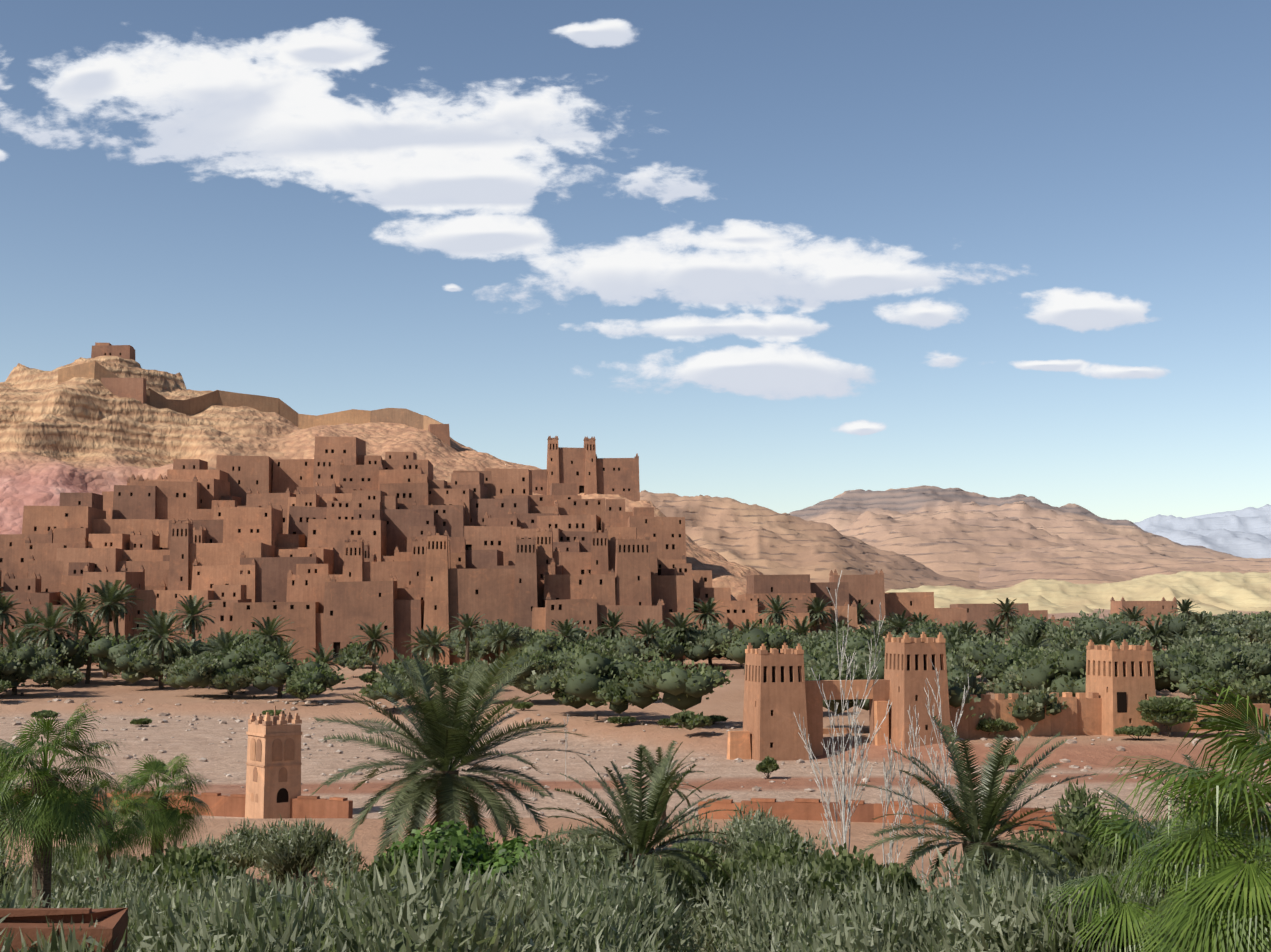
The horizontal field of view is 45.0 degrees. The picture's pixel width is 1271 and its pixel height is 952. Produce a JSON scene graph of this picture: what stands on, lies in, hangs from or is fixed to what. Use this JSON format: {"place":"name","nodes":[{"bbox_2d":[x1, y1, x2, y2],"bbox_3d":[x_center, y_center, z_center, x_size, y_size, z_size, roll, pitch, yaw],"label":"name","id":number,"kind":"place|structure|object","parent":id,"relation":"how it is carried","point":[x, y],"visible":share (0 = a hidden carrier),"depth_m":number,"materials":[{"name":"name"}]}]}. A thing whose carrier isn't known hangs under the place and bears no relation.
{"place":"outdoors","nodes":[
{"label":"outdoors","id":0,"kind":"place"},
{"bbox_2d":[0,696,1270,951],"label":"shrubs","id":1,"kind":"object","parent":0,"point":[232,908],"depth_m":33.02,"materials":[{"name":"green plant"}]},
{"bbox_2d":[0,356,1270,950],"bbox_3d":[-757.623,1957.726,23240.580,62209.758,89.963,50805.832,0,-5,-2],"label":"ground","id":2,"kind":"structure","parent":0,"point":[82,436],"depth_m":176.25,"materials":[{"name":"brown soil"}]},
{"bbox_2d":[0,908,127,951],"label":"neighbour roof corner","id":3,"kind":"object","parent":2,"relation":"on","point":[30,922],"visible":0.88,"depth_m":17.98,"materials":[{"name":"brown"}]},
{"bbox_2d":[245,706,301,818],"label":"minaret","id":4,"kind":"object","parent":2,"relation":"on","point":[273,776],"visible":0.98,"depth_m":102.81,"materials":[{"name":"paint"}]},
{"bbox_2d":[17,788,1056,831],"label":"garden walls","id":5,"kind":"structure","parent":2,"relation":"on","point":[233,805],"depth_m":86.55,"materials":[{"name":"brown brick"}]},
{"bbox_2d":[0,342,1177,665],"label":"fortified village","id":6,"kind":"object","parent":2,"relation":"on","point":[334,542],"visible":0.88,"depth_m":313.19,"materials":[{"name":"brown"}]},
{"bbox_2d":[0,698,1268,817],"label":"river stones","id":7,"kind":"object","parent":2,"relation":"on","point":[602,774],"visible":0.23,"depth_m":147.03,"materials":[{"name":"beige stone"}]},
{"bbox_2d":[0,613,1270,951],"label":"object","id":8,"kind":"object","parent":2,"relation":"on","point":[666,687],"visible":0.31,"depth_m":192.10,"materials":[{"name":"green plant"}]},
{"bbox_2d":[563,570,969,887],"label":"bare trees","id":9,"kind":"object","parent":2,"relation":"on","point":[842,787],"visible":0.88,"depth_m":50.21,"materials":[{"name":"grey plant"}]},
{"bbox_2d":[727,632,1269,760],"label":"fortified gateway","id":10,"kind":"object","parent":2,"relation":"on","point":[779,690],"depth_m":146.33,"materials":[{"name":"brown"}]},
{"bbox_2d":[0,678,1270,951],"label":"fan palms","id":11,"kind":"object","parent":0,"point":[1216,920],"visible":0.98,"depth_m":19.54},
{"bbox_2d":[0,0,1270,522],"label":"sky","id":12,"kind":"structure","parent":0,"point":[780,256],"materials":[{"name":"blue"}]},
{"bbox_2d":[640,490,992,591],"bbox_3d":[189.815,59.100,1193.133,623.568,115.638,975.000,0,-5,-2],"label":"hill","id":13,"kind":"structure","parent":0,"point":[764,540],"depth_m":1182.07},
{"bbox_2d":[788,485,1241,583],"bbox_3d":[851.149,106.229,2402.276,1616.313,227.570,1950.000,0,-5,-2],"label":"mountain","id":14,"kind":"structure","parent":0,"point":[959,533],"depth_m":2265.29,"materials":[{"name":"brown stone"}]},
{"bbox_2d":[885,571,1270,614],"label":"hill","id":15,"kind":"structure","parent":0,"point":[1216,593],"depth_m":827.96,"materials":[{"name":"beige sand"}]},
{"bbox_2d":[976,546,1270,588],"bbox_3d":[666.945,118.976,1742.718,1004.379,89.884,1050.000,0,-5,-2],"label":"hill","id":16,"kind":"structure","parent":0,"point":[1073,565],"depth_m":1668.29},
{"bbox_2d":[1134,504,1270,558],"bbox_3d":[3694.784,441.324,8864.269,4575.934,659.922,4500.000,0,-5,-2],"label":"mountain","id":17,"kind":"structure","parent":0,"point":[1244,533],"depth_m":8858.64,"materials":[{"name":"stone"}]}
]}

